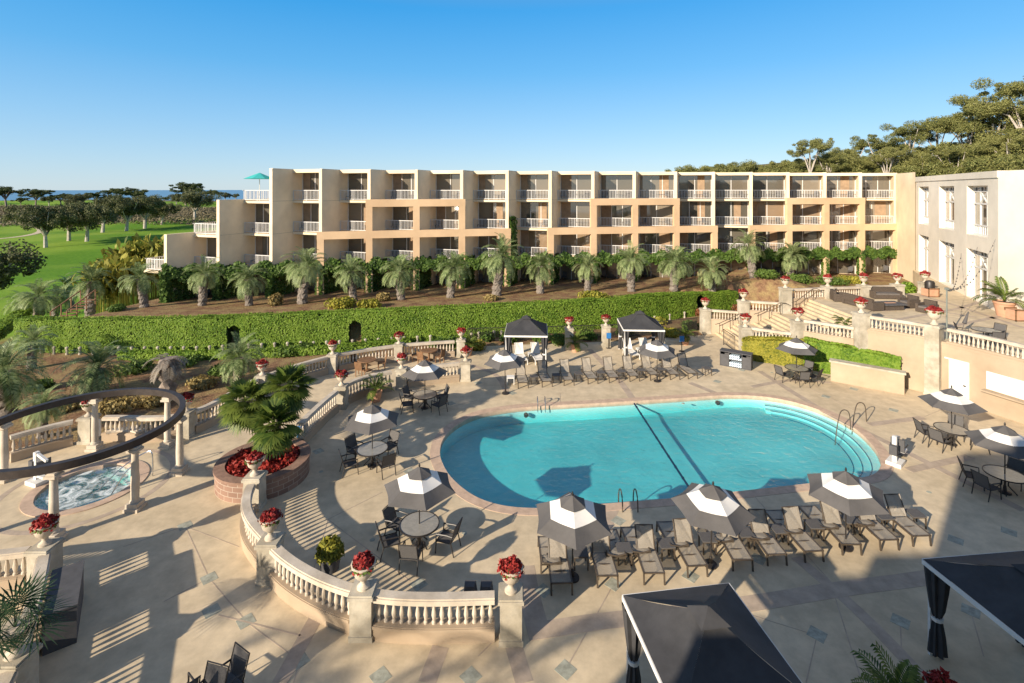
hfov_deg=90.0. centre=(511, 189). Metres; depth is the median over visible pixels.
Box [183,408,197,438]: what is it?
stone pier
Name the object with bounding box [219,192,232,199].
oak tree
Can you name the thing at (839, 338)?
balustrade
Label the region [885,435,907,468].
pool lift
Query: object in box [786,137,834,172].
gum tree
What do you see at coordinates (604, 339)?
stone pier
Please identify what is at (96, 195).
pine tree
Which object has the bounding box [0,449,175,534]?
spa paving band
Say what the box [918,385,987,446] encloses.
patio umbrella
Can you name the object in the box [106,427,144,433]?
stone bench
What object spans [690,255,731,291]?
pindo palm
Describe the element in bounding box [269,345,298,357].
shrub
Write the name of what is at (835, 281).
shrub
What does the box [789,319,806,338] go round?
stone pier
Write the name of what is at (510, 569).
flower urn
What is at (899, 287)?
stone pier
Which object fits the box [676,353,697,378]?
sun lounger
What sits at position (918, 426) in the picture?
patio chair
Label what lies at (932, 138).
gum tree
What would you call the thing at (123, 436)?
balustrade
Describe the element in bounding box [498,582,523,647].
stone pier
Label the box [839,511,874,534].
sun lounger
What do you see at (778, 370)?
patio chair
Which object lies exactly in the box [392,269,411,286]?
window
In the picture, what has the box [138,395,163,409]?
shrub
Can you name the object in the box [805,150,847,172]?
gum tree
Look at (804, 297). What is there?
stair handrail
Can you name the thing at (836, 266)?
window
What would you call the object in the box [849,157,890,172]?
bushy tree
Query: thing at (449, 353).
balustrade
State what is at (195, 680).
patio chair
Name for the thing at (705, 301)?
flower urn
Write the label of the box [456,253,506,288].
climbing ivy
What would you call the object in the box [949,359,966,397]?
door leaf
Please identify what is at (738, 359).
towel station
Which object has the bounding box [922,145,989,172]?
gum tree
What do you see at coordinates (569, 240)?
window
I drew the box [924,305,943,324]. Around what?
flower urn
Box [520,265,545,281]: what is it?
window
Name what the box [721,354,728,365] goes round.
door
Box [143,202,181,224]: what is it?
oak tree
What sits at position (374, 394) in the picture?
potted palm
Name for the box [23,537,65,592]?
stone pier
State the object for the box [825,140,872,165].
gum tree
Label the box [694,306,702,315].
shrub
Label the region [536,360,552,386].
sun lounger
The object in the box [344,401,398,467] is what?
patio umbrella
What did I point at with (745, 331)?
stone pier
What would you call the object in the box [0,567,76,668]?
fan palm urn
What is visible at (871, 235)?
window
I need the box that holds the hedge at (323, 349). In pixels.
[117,335,410,360]
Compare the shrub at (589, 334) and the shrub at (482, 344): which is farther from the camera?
the shrub at (589, 334)
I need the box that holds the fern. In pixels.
[832,315,851,324]
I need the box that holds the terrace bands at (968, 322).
[882,294,1023,327]
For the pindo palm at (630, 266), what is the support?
on the ground
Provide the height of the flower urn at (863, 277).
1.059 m
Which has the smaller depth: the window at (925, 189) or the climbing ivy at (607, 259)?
the window at (925, 189)
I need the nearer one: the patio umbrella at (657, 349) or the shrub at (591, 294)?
the patio umbrella at (657, 349)
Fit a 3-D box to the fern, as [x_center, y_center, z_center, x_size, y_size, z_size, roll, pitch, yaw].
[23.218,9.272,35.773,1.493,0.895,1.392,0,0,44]
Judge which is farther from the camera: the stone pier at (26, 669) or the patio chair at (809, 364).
the patio chair at (809, 364)
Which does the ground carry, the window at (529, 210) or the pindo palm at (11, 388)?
the pindo palm at (11, 388)
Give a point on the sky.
(95, 94)
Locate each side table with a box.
[507,375,513,381]
[530,374,537,384]
[552,373,560,382]
[573,546,588,570]
[574,372,582,381]
[596,370,604,379]
[615,542,632,565]
[616,369,625,378]
[636,368,645,377]
[656,367,665,376]
[656,537,675,561]
[698,532,717,554]
[702,366,711,375]
[739,527,755,549]
[768,523,788,545]
[803,519,824,540]
[840,514,860,535]
[875,514,894,531]
[905,509,926,529]
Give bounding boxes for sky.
[0,0,1023,189]
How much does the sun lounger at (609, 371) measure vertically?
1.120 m
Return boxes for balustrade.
[0,546,31,593]
[0,671,18,682]
[9,419,72,462]
[23,553,50,650]
[101,414,175,441]
[195,378,258,433]
[240,483,264,569]
[268,544,352,634]
[269,356,328,392]
[296,390,338,442]
[338,345,393,369]
[346,370,391,403]
[372,589,494,644]
[404,340,454,360]
[407,362,459,387]
[711,309,738,333]
[748,300,779,323]
[751,327,790,336]
[792,287,824,307]
[804,319,853,345]
[835,286,860,295]
[870,316,924,338]
[946,328,1023,361]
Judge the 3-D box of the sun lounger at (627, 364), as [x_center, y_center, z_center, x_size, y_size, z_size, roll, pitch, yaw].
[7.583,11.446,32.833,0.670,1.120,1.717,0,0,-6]
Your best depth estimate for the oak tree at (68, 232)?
155.30 m
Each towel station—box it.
[41,560,84,655]
[719,348,752,370]
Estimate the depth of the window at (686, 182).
60.43 m
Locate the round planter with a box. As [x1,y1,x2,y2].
[213,438,310,503]
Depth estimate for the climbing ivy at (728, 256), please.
58.22 m
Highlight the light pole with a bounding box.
[944,288,948,338]
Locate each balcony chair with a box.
[478,191,483,199]
[478,274,482,282]
[499,220,504,227]
[561,271,566,279]
[601,270,606,277]
[641,269,646,276]
[680,217,685,225]
[848,266,852,273]
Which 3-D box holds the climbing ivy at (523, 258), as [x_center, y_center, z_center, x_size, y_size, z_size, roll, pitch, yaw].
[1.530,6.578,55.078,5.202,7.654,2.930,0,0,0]
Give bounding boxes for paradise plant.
[60,259,116,312]
[80,263,136,312]
[88,246,148,306]
[97,232,163,302]
[100,252,163,304]
[127,235,163,299]
[144,251,163,299]
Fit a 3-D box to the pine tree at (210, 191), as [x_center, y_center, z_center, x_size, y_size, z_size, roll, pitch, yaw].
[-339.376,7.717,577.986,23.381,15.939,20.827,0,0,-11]
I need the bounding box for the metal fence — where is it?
[467,317,697,340]
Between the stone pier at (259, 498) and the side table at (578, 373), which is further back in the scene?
the side table at (578, 373)
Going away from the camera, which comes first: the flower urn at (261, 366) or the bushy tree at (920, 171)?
the flower urn at (261, 366)
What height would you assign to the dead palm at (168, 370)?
2.422 m
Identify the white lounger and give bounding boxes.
[514,342,527,364]
[530,342,542,364]
[622,338,639,359]
[639,337,647,351]
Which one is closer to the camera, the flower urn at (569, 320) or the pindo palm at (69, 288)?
the flower urn at (569, 320)
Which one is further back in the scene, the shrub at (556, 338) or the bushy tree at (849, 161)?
the bushy tree at (849, 161)
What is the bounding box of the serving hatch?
[980,371,1023,403]
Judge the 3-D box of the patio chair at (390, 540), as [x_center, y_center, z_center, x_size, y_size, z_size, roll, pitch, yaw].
[-4.089,11.511,16.897,0.748,0.988,0.628,0,0,-24]
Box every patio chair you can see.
[187,672,200,682]
[200,660,228,682]
[223,641,249,682]
[338,449,358,477]
[344,433,362,459]
[375,521,400,561]
[376,452,396,479]
[378,428,399,456]
[382,505,408,541]
[398,540,422,576]
[399,393,413,412]
[402,384,418,402]
[431,394,448,414]
[434,383,449,404]
[435,517,462,557]
[774,365,790,382]
[795,372,810,387]
[798,359,813,374]
[807,368,823,385]
[912,417,937,443]
[927,426,951,453]
[947,413,964,441]
[953,321,971,341]
[957,455,984,490]
[970,469,1001,501]
[985,331,1005,349]
[987,322,1006,339]
[1006,456,1023,491]
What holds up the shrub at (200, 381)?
on the ground
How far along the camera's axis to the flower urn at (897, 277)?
42.39 m
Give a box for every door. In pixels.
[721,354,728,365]
[742,357,749,368]
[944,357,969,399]
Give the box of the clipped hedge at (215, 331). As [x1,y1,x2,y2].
[13,289,738,352]
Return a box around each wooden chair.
[354,362,364,376]
[378,352,386,369]
[416,351,426,363]
[435,348,445,362]
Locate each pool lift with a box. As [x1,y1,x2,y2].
[25,451,59,487]
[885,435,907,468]
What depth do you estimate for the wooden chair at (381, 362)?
34.19 m
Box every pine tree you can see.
[0,186,30,205]
[11,197,29,204]
[18,189,54,204]
[47,193,69,204]
[85,192,105,198]
[100,187,139,194]
[119,189,148,196]
[169,182,204,204]
[203,190,222,195]
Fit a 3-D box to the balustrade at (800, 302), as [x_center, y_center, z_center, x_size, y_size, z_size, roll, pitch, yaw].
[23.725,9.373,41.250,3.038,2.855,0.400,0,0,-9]
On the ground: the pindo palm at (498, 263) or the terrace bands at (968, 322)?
the pindo palm at (498, 263)
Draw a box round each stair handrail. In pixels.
[715,313,744,333]
[755,302,788,323]
[792,288,819,307]
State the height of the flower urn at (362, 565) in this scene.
0.963 m
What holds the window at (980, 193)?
in the conference hall
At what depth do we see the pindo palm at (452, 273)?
47.01 m
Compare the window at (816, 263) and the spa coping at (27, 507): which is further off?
the window at (816, 263)
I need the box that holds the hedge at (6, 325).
[0,308,31,339]
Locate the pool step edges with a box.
[765,405,872,477]
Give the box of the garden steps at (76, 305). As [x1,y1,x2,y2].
[50,289,95,316]
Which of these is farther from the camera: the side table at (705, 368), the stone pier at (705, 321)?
the stone pier at (705, 321)
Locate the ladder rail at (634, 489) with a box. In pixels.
[633,488,638,511]
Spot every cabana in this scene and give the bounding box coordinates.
[504,315,548,367]
[617,310,665,361]
[622,583,801,682]
[922,550,1023,659]
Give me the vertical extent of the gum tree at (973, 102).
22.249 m
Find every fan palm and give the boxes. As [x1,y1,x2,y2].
[216,376,272,451]
[245,396,304,461]
[256,363,316,458]
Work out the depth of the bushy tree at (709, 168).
131.87 m
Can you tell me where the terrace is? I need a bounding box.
[809,270,1023,356]
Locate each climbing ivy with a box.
[158,263,215,302]
[211,260,268,299]
[264,257,318,297]
[314,257,367,294]
[364,255,415,292]
[411,254,460,290]
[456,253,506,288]
[503,215,549,286]
[545,251,592,284]
[588,250,628,283]
[634,249,674,281]
[676,248,714,279]
[709,248,745,276]
[746,246,788,270]
[784,246,826,275]
[821,246,861,276]
[856,245,896,275]
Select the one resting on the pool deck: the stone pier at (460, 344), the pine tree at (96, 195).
the stone pier at (460, 344)
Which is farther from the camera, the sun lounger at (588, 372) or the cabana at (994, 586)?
the sun lounger at (588, 372)
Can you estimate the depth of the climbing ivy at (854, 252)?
60.23 m
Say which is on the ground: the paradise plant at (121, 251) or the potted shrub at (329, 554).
the paradise plant at (121, 251)
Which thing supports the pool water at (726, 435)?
in the pool basin at (528, 465)
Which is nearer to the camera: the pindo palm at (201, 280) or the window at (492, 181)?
the pindo palm at (201, 280)
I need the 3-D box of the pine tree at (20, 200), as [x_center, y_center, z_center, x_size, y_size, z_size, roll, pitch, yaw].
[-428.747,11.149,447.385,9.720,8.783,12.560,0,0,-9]
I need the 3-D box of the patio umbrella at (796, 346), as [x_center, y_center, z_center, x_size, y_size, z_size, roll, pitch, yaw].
[17.953,10.604,32.328,2.200,2.790,2.540,0,0,38]
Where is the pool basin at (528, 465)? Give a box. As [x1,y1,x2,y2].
[442,407,852,507]
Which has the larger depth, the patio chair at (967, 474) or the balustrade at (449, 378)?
the balustrade at (449, 378)
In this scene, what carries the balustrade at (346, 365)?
on the pool deck
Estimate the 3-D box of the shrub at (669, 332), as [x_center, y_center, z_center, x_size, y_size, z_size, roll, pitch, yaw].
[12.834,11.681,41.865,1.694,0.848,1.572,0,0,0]
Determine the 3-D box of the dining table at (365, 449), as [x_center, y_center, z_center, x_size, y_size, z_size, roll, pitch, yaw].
[-6.070,11.616,22.262,1.350,0.757,1.350,0,0,44]
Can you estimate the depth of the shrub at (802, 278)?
56.17 m
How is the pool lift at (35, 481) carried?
on the pool deck
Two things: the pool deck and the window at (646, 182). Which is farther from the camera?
the window at (646, 182)
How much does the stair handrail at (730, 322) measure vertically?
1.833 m
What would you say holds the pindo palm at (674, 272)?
on the ground
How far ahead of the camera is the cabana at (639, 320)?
36.07 m
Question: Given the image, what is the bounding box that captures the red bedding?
[225,445,299,476]
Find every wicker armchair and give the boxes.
[829,289,842,301]
[897,294,920,307]
[915,299,938,312]
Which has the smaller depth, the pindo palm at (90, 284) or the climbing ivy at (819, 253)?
the pindo palm at (90, 284)
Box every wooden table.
[357,356,375,371]
[420,347,437,361]
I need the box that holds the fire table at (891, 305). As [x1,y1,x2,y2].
[874,301,907,310]
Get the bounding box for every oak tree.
[0,204,79,247]
[0,239,47,289]
[30,202,86,240]
[40,196,55,205]
[58,203,119,241]
[62,193,92,203]
[72,194,136,232]
[99,194,157,230]
[111,194,165,228]
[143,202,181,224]
[167,193,181,204]
[175,189,222,219]
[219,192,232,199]
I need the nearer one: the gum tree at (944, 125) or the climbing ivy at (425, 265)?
the climbing ivy at (425, 265)
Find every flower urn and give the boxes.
[28,513,59,547]
[79,400,91,416]
[182,391,194,411]
[244,450,264,476]
[256,359,268,375]
[257,507,282,541]
[327,339,337,354]
[334,369,348,385]
[349,550,377,591]
[393,331,404,343]
[396,352,407,368]
[456,327,466,339]
[460,346,471,360]
[497,554,524,595]
[564,316,573,327]
[601,314,610,325]
[700,297,709,308]
[738,288,748,300]
[739,313,751,326]
[780,275,790,287]
[790,306,804,320]
[823,274,832,286]
[854,296,867,312]
[858,272,868,284]
[891,273,903,283]
[919,270,930,281]
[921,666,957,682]
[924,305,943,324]
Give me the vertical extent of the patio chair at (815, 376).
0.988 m
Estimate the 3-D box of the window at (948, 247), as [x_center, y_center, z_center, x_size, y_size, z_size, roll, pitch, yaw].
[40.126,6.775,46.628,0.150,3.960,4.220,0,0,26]
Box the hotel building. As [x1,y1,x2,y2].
[144,168,896,297]
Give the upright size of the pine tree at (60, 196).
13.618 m
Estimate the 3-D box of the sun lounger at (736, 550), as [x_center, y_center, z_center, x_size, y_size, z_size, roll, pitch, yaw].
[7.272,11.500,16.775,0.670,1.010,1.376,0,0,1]
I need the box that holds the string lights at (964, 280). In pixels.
[949,252,975,290]
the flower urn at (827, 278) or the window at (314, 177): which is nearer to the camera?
the flower urn at (827, 278)
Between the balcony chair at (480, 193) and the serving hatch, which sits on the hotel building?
the balcony chair at (480, 193)
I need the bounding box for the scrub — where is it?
[0,204,216,226]
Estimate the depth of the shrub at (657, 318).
45.53 m
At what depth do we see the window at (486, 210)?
56.33 m
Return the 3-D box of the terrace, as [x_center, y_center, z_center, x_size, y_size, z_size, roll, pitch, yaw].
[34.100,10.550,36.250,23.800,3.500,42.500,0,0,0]
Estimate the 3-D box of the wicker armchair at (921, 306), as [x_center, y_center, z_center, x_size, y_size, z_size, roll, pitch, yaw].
[29.723,8.350,36.689,0.964,0.800,0.980,0,0,-20]
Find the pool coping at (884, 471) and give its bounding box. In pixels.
[430,392,893,515]
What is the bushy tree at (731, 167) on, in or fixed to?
on the ground
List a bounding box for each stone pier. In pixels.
[0,642,42,682]
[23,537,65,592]
[76,413,101,444]
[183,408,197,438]
[241,470,267,511]
[254,373,270,395]
[254,531,285,585]
[326,352,338,373]
[333,383,349,409]
[347,579,378,642]
[393,342,403,362]
[395,366,407,389]
[456,338,465,357]
[460,359,471,381]
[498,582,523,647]
[564,326,573,350]
[601,324,610,347]
[699,308,711,334]
[736,299,750,323]
[737,325,752,350]
[778,287,792,313]
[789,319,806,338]
[820,285,835,298]
[851,311,871,350]
[856,284,871,297]
[889,283,905,295]
[917,281,923,292]
[923,323,944,394]
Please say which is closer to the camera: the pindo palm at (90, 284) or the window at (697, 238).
the pindo palm at (90, 284)
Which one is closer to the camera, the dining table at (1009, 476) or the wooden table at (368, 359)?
the dining table at (1009, 476)
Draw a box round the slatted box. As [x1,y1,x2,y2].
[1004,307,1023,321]
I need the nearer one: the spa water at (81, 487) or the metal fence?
the spa water at (81, 487)
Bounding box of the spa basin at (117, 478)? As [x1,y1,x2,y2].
[34,469,130,509]
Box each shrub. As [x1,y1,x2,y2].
[25,378,55,391]
[48,402,81,415]
[85,395,143,414]
[105,303,126,311]
[112,357,155,376]
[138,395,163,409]
[178,352,203,368]
[184,374,219,390]
[207,363,231,376]
[267,292,283,306]
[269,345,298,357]
[293,341,314,351]
[314,534,344,574]
[324,295,356,308]
[357,298,382,307]
[376,292,390,301]
[427,336,446,347]
[445,334,457,348]
[469,339,485,350]
[477,331,494,341]
[483,294,498,300]
[500,332,518,343]
[532,334,549,341]
[548,331,564,345]
[577,290,610,298]
[579,329,598,340]
[652,316,667,324]
[664,327,679,338]
[684,319,699,329]
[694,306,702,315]
[731,304,758,310]
[752,268,780,278]
[787,273,816,284]
[812,275,851,285]
[836,275,866,283]
[901,281,916,292]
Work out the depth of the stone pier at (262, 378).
29.51 m
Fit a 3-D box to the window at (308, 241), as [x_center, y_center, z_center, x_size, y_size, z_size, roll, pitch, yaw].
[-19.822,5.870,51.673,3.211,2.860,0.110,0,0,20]
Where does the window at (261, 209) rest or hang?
in the hotel building
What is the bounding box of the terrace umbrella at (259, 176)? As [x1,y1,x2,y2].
[244,173,268,200]
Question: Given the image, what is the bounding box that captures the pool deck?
[0,334,1023,682]
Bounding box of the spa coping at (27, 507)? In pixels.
[19,459,149,517]
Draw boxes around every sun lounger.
[515,361,528,388]
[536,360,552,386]
[537,536,561,573]
[546,537,572,595]
[559,359,574,385]
[581,357,597,383]
[590,536,618,587]
[602,356,619,382]
[605,529,626,564]
[620,526,651,562]
[621,355,639,381]
[634,524,665,584]
[640,355,659,380]
[656,521,688,555]
[660,358,679,379]
[672,518,708,577]
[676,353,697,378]
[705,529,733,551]
[717,533,753,571]
[745,523,769,548]
[748,509,787,565]
[766,509,802,542]
[781,506,824,562]
[798,505,838,537]
[819,501,862,555]
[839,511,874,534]
[854,515,899,550]
[883,493,931,546]
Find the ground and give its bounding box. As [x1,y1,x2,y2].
[0,157,917,458]
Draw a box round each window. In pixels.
[207,237,216,264]
[255,203,268,231]
[255,236,268,262]
[255,275,265,292]
[302,173,318,198]
[302,203,318,230]
[302,235,316,258]
[308,283,315,290]
[348,173,367,199]
[348,203,364,229]
[348,239,363,259]
[355,271,363,287]
[392,174,414,198]
[392,207,408,228]
[392,238,408,258]
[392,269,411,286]
[436,174,459,198]
[436,206,458,228]
[436,237,458,256]
[436,267,456,284]
[478,174,505,198]
[478,202,505,227]
[478,236,495,255]
[478,266,493,282]
[520,174,548,197]
[520,202,548,226]
[520,230,546,254]
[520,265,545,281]
[561,175,590,197]
[561,201,589,226]
[561,234,589,253]
[561,264,586,279]
[600,175,632,197]
[600,205,630,225]
[600,233,630,252]
[600,262,626,278]
[639,175,673,197]
[639,205,672,225]
[639,233,672,252]
[640,261,669,277]
[678,175,711,198]
[680,201,711,224]
[682,261,708,275]
[688,232,710,251]
[715,175,747,198]
[715,201,747,224]
[718,227,747,250]
[718,260,746,272]
[753,176,783,198]
[753,201,783,223]
[755,231,783,250]
[756,259,783,274]
[792,176,820,197]
[792,231,820,249]
[794,258,820,274]
[796,204,820,223]
[826,176,854,196]
[830,204,854,223]
[830,231,854,248]
[830,257,854,273]
[862,176,889,196]
[865,200,889,223]
[865,256,889,272]
[866,230,889,248]
[923,187,928,224]
[923,236,928,271]
[944,186,953,229]
[944,242,953,285]
[973,186,987,236]
[973,250,987,303]
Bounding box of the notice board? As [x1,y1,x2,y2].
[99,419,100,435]
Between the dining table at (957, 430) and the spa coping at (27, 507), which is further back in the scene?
the dining table at (957, 430)
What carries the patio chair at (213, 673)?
on the pool deck
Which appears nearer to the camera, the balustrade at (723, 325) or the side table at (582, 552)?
the side table at (582, 552)
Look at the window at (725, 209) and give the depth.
61.11 m
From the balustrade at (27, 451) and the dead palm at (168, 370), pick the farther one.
the dead palm at (168, 370)
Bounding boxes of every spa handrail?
[86,451,153,502]
[110,467,139,495]
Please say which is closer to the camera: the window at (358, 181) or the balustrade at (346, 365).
the balustrade at (346, 365)
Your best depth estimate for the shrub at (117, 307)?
41.47 m
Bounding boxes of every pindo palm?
[0,290,33,314]
[0,334,51,416]
[6,324,59,369]
[10,278,65,315]
[13,384,70,438]
[45,283,76,315]
[50,275,83,310]
[53,340,138,395]
[62,259,116,316]
[116,262,161,307]
[181,254,225,305]
[208,332,265,385]
[228,263,269,305]
[278,246,332,303]
[333,254,367,300]
[379,254,417,299]
[436,251,473,297]
[479,232,522,295]
[522,251,557,293]
[570,252,603,290]
[612,240,650,291]
[656,245,693,291]
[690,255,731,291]
[730,229,769,277]
[775,241,812,275]
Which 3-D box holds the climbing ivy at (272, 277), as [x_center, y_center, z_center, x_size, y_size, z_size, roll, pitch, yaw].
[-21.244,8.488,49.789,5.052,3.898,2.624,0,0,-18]
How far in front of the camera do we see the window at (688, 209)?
60.39 m
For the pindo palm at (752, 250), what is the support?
on the ground
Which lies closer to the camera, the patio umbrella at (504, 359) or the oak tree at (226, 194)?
the patio umbrella at (504, 359)
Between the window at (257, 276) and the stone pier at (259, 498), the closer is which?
the stone pier at (259, 498)
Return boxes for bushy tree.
[664,164,710,171]
[697,164,722,172]
[709,159,758,172]
[736,162,764,172]
[752,160,800,172]
[768,158,816,172]
[806,153,862,172]
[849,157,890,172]
[867,157,921,172]
[882,160,924,176]
[899,150,954,163]
[901,162,960,176]
[920,157,1016,175]
[937,135,1022,165]
[950,131,1023,161]
[963,151,1023,172]
[965,152,1023,172]
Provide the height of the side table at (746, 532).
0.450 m
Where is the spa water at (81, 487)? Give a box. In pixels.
[34,467,130,509]
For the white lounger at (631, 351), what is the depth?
37.10 m
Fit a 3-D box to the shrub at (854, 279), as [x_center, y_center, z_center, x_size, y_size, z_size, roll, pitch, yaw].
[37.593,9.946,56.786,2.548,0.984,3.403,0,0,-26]
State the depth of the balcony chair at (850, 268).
62.13 m
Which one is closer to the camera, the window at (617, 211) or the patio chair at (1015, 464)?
the patio chair at (1015, 464)
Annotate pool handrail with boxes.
[834,409,850,444]
[851,402,866,433]
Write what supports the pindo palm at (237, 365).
on the ground
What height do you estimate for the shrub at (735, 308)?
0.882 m
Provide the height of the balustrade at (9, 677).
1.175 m
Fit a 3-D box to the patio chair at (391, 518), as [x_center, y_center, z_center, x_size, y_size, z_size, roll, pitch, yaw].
[-4.017,11.511,17.765,0.748,0.988,0.628,0,0,22]
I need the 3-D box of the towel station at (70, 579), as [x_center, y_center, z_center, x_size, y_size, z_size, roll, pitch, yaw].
[-12.373,11.485,14.160,0.720,1.030,2.000,0,0,-36]
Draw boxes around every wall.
[440,399,880,465]
[829,358,905,394]
[867,329,1023,423]
[896,172,914,282]
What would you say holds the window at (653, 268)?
in the hotel building
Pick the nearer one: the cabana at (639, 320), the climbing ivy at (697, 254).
the cabana at (639, 320)
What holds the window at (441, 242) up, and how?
in the hotel building
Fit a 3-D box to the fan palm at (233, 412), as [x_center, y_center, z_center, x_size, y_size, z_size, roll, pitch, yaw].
[-11.362,9.728,21.840,2.400,3.344,2.330,0,0,45]
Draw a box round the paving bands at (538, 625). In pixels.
[218,349,1023,682]
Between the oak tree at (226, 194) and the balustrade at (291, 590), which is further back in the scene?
the oak tree at (226, 194)
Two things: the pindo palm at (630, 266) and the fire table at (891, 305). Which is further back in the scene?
the pindo palm at (630, 266)
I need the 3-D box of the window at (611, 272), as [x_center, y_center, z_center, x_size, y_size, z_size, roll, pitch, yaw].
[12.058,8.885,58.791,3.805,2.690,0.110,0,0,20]
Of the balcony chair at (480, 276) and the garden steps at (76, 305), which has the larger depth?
the balcony chair at (480, 276)
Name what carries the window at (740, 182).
in the hotel building
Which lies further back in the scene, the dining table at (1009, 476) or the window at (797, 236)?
the window at (797, 236)
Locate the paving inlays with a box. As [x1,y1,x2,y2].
[177,369,1016,682]
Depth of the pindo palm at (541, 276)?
49.11 m
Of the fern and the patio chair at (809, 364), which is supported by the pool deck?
the patio chair at (809, 364)
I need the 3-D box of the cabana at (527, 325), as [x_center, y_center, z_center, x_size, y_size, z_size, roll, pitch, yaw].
[1.025,10.360,35.599,3.016,3.280,3.254,0,0,3]
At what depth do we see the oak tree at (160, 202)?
208.15 m
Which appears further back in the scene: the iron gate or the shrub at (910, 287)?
the shrub at (910, 287)
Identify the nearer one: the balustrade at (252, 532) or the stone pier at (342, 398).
the balustrade at (252, 532)
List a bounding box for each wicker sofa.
[842,292,883,310]
[869,286,902,298]
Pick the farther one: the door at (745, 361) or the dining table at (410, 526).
the door at (745, 361)
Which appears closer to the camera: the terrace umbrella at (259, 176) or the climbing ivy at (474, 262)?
the terrace umbrella at (259, 176)
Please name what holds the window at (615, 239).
in the hotel building
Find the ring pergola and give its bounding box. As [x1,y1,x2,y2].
[0,387,189,537]
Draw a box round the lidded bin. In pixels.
[921,280,939,296]
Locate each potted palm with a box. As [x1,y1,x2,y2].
[359,372,393,402]
[454,335,481,356]
[563,330,587,351]
[673,324,697,345]
[850,641,924,682]
[970,276,1023,316]
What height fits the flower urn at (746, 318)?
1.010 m
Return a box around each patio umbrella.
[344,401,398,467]
[384,463,455,547]
[402,358,447,409]
[484,347,524,394]
[536,491,611,582]
[639,339,675,382]
[671,481,755,569]
[775,335,817,380]
[807,467,889,552]
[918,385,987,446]
[964,422,1023,495]
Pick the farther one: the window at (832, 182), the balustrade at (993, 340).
the window at (832, 182)
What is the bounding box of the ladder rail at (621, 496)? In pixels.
[618,488,622,511]
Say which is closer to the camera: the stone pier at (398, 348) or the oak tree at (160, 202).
the stone pier at (398, 348)
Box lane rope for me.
[634,403,688,486]
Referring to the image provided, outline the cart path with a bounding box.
[0,218,40,238]
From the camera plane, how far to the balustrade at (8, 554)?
15.32 m
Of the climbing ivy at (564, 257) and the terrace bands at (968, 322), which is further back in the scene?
the climbing ivy at (564, 257)
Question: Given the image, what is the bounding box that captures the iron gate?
[723,329,734,349]
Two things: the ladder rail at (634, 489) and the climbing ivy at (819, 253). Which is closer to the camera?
the ladder rail at (634, 489)
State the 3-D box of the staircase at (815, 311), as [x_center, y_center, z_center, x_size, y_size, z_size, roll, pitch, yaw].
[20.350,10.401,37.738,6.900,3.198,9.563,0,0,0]
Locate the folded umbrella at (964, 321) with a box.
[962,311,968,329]
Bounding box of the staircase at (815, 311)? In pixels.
[716,300,851,349]
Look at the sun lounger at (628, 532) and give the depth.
17.07 m
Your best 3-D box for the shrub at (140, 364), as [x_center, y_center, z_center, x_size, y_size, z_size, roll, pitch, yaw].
[-24.808,11.627,33.548,2.140,0.999,2.515,0,0,0]
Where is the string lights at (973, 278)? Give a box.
[950,243,993,290]
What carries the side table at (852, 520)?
on the pool deck
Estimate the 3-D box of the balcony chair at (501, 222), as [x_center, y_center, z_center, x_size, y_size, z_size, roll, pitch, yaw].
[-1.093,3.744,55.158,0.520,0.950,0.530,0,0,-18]
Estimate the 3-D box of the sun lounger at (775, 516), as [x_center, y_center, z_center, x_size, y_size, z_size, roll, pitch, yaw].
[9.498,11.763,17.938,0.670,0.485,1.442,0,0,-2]
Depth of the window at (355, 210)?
53.14 m
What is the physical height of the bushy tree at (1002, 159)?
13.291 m
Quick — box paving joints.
[123,386,983,682]
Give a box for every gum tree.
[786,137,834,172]
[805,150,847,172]
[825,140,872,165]
[849,134,906,166]
[863,145,916,172]
[871,120,943,159]
[890,145,941,175]
[907,116,961,156]
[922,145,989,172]
[926,110,1022,147]
[946,91,1023,139]
[956,154,1003,171]
[963,76,1023,133]
[969,128,1023,160]
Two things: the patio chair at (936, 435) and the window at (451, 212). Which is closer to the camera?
the patio chair at (936, 435)
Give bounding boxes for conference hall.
[915,170,1023,310]
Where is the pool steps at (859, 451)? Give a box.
[764,403,879,477]
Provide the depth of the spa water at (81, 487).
21.23 m
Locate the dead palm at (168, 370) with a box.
[142,353,188,391]
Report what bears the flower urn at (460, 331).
on the stone pier at (460, 344)
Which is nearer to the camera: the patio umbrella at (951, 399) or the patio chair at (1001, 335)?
the patio umbrella at (951, 399)
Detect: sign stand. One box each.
[606,333,610,348]
[679,336,684,351]
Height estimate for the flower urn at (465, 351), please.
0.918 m
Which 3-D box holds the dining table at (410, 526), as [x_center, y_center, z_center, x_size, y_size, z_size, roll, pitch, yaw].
[-3.117,11.616,17.255,1.350,0.757,1.350,0,0,-9]
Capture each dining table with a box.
[356,441,387,469]
[399,511,439,549]
[412,389,436,410]
[784,364,808,381]
[933,422,968,447]
[970,326,1001,343]
[982,464,1023,496]
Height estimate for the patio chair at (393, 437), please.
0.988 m
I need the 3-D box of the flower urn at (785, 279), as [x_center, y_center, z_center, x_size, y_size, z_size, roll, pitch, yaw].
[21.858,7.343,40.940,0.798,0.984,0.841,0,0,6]
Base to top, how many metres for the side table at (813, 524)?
0.450 m
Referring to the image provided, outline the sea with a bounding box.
[0,190,266,200]
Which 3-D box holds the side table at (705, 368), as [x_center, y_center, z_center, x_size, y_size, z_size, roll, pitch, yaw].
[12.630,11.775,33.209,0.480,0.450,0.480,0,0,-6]

